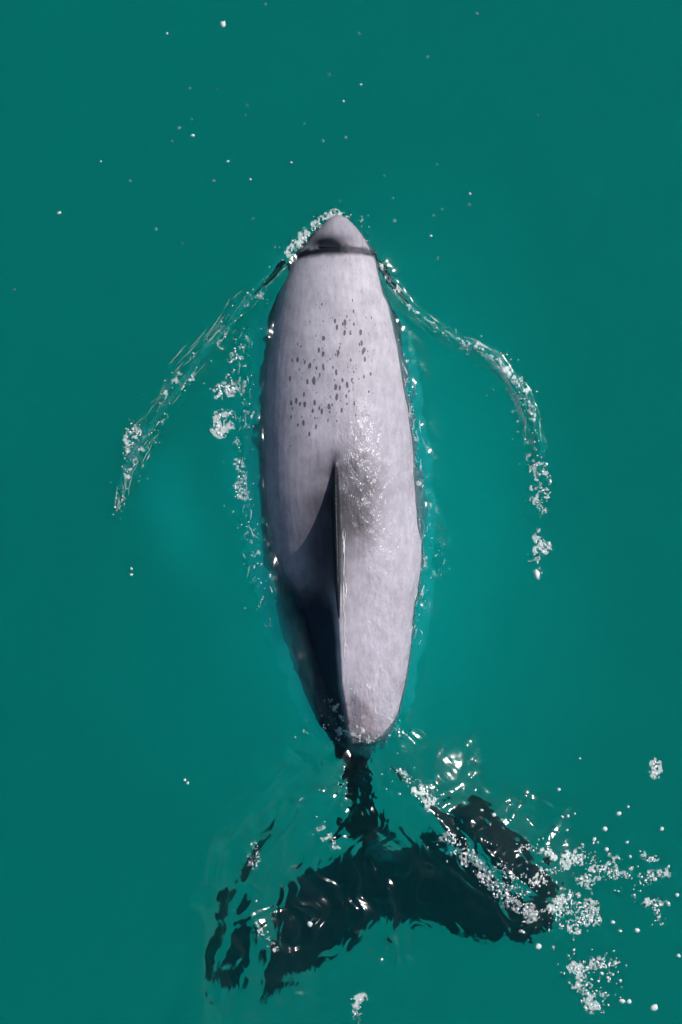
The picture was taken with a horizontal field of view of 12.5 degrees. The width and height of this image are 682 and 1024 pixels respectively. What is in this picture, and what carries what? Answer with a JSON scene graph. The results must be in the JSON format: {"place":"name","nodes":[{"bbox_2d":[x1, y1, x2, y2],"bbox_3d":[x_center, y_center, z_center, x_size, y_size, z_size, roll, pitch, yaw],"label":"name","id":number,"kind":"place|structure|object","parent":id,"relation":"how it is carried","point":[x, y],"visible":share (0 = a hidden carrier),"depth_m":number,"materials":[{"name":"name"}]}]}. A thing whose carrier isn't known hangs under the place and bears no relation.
{"place":"outdoors","nodes":[
{"label":"outdoors","id":0,"kind":"place"},
{"bbox_2d":[0,0,681,1023],"bbox_3d":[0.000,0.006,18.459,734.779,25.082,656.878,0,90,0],"label":"sea","id":1,"kind":"structure","parent":0,"point":[134,882],"depth_m":6.00,"materials":[{"name":"teal liquid"}]},
{"bbox_2d":[117,423,140,511],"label":"foam","id":2,"kind":"object","parent":1,"relation":"on","point":[127,451],"visible":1,"depth_m":6.00,"materials":[{"name":"white"}]},
{"bbox_2d":[113,259,282,514],"bbox_3d":[-0.297,-0.265,5.978,0.103,0.052,0.611,34,90,0],"label":"foam","id":3,"kind":"object","parent":1,"relation":"on","point":[172,387],"visible":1,"depth_m":5.99,"materials":[{"name":"white"}]},
{"bbox_2d":[210,328,271,608],"bbox_3d":[-0.186,-0.066,5.987,0.136,0.039,0.578,0,90,0],"label":"foam","id":4,"kind":"object","parent":1,"relation":"on","point":[218,396],"visible":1,"depth_m":6.00,"materials":[{"name":"white"}]},
{"bbox_2d":[247,816,339,948],"bbox_3d":[-0.120,0.693,5.951,0.160,0.064,0.268,32,90,0],"label":"foam","id":5,"kind":"object","parent":1,"relation":"on","point":[258,860],"visible":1,"depth_m":5.94,"materials":[{"name":"white"}]},
{"bbox_2d":[286,209,390,281],"bbox_3d":[-0.003,-0.525,5.989,0.225,0.030,0.120,12,90,0],"label":"foam","id":6,"kind":"object","parent":1,"relation":"on","point":[314,229],"visible":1,"depth_m":6.00,"materials":[{"name":"white"}]},
{"bbox_2d":[264,215,420,745],"bbox_3d":[0.101,0.198,6.080,0.593,0.456,1.544,0,90,0],"label":"dolphin","id":7,"kind":"object","parent":1,"relation":"in","point":[333,369],"visible":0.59,"depth_m":5.94,"materials":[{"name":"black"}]},
{"bbox_2d":[342,534,348,703],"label":"foam","id":8,"kind":"object","parent":7,"relation":"on","point":[343,583],"visible":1,"depth_m":5.91,"materials":[{"name":"white"}]},
{"bbox_2d":[339,419,415,643],"bbox_3d":[0.077,0.034,5.955,0.161,0.096,0.438,0,90,0],"label":"foam","id":9,"kind":"object","parent":7,"relation":"on","point":[377,490],"visible":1,"depth_m":5.95,"materials":[{"name":"white"}]},
{"bbox_2d":[295,684,402,753],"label":"foam","id":10,"kind":"object","parent":1,"relation":"on","point":[356,726],"visible":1,"depth_m":5.98,"materials":[{"name":"white"}]},
{"bbox_2d":[386,767,437,811],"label":"foam","id":11,"kind":"object","parent":1,"relation":"on","point":[415,787],"visible":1,"depth_m":5.94,"materials":[{"name":"white"}]},
{"bbox_2d":[398,339,443,630],"bbox_3d":[0.160,-0.037,5.995,0.101,0.020,0.592,0,90,0],"label":"foam","id":12,"kind":"object","parent":1,"relation":"on","point":[420,485],"visible":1,"depth_m":6.00,"materials":[{"name":"white"}]},
{"bbox_2d":[385,280,537,427],"bbox_3d":[0.256,-0.316,5.982,0.100,0.044,0.444,-43,90,0],"label":"foam","id":13,"kind":"object","parent":1,"relation":"on","point":[498,367],"visible":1,"depth_m":5.98,"materials":[{"name":"white"}]},
{"bbox_2d":[438,803,542,933],"bbox_3d":[0.301,0.700,5.960,0.364,0.085,0.104,43,90,0],"label":"foam","id":14,"kind":"object","parent":1,"relation":"on","point":[492,887],"visible":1,"depth_m":5.93,"materials":[{"name":"white"}]},
{"bbox_2d":[516,410,551,510],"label":"foam","id":15,"kind":"object","parent":1,"relation":"on","point":[550,481],"visible":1,"depth_m":6.00,"materials":[{"name":"white"}]},
{"bbox_2d":[528,539,550,578],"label":"foam","id":16,"kind":"object","parent":1,"relation":"on","point":[536,573],"visible":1,"depth_m":6.00,"materials":[{"name":"white"}]},
{"bbox_2d":[548,888,599,932],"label":"foam","id":17,"kind":"object","parent":1,"relation":"on","point":[586,911],"visible":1,"depth_m":6.00,"materials":[{"name":"white"}]},
{"bbox_2d":[516,831,638,891],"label":"foam","id":18,"kind":"object","parent":1,"relation":"on","point":[566,854],"visible":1,"depth_m":5.99,"materials":[{"name":"white"}]},
{"bbox_2d":[557,949,626,1012],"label":"foam","id":19,"kind":"object","parent":1,"relation":"on","point":[601,973],"visible":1,"depth_m":6.00,"materials":[{"name":"white"}]},
{"bbox_2d":[633,851,669,924],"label":"foam","id":20,"kind":"object","parent":1,"relation":"on","point":[656,905],"visible":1,"depth_m":6.00,"materials":[{"name":"white"}]},
{"bbox_2d":[650,1004,657,1010],"bbox_3d":[0.605,0.958,5.999,0.015,0.010,0.012,-28,90,0],"label":"bubble","id":21,"kind":"object","parent":1,"relation":"on","point":[653,1007],"visible":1,"depth_m":6.00,"materials":[{"name":"white liquid"}]},
{"bbox_2d":[651,761,661,777],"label":"foam","id":22,"kind":"object","parent":1,"relation":"on","point":[654,767],"visible":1,"depth_m":6.00,"materials":[{"name":"white"}]}
]}

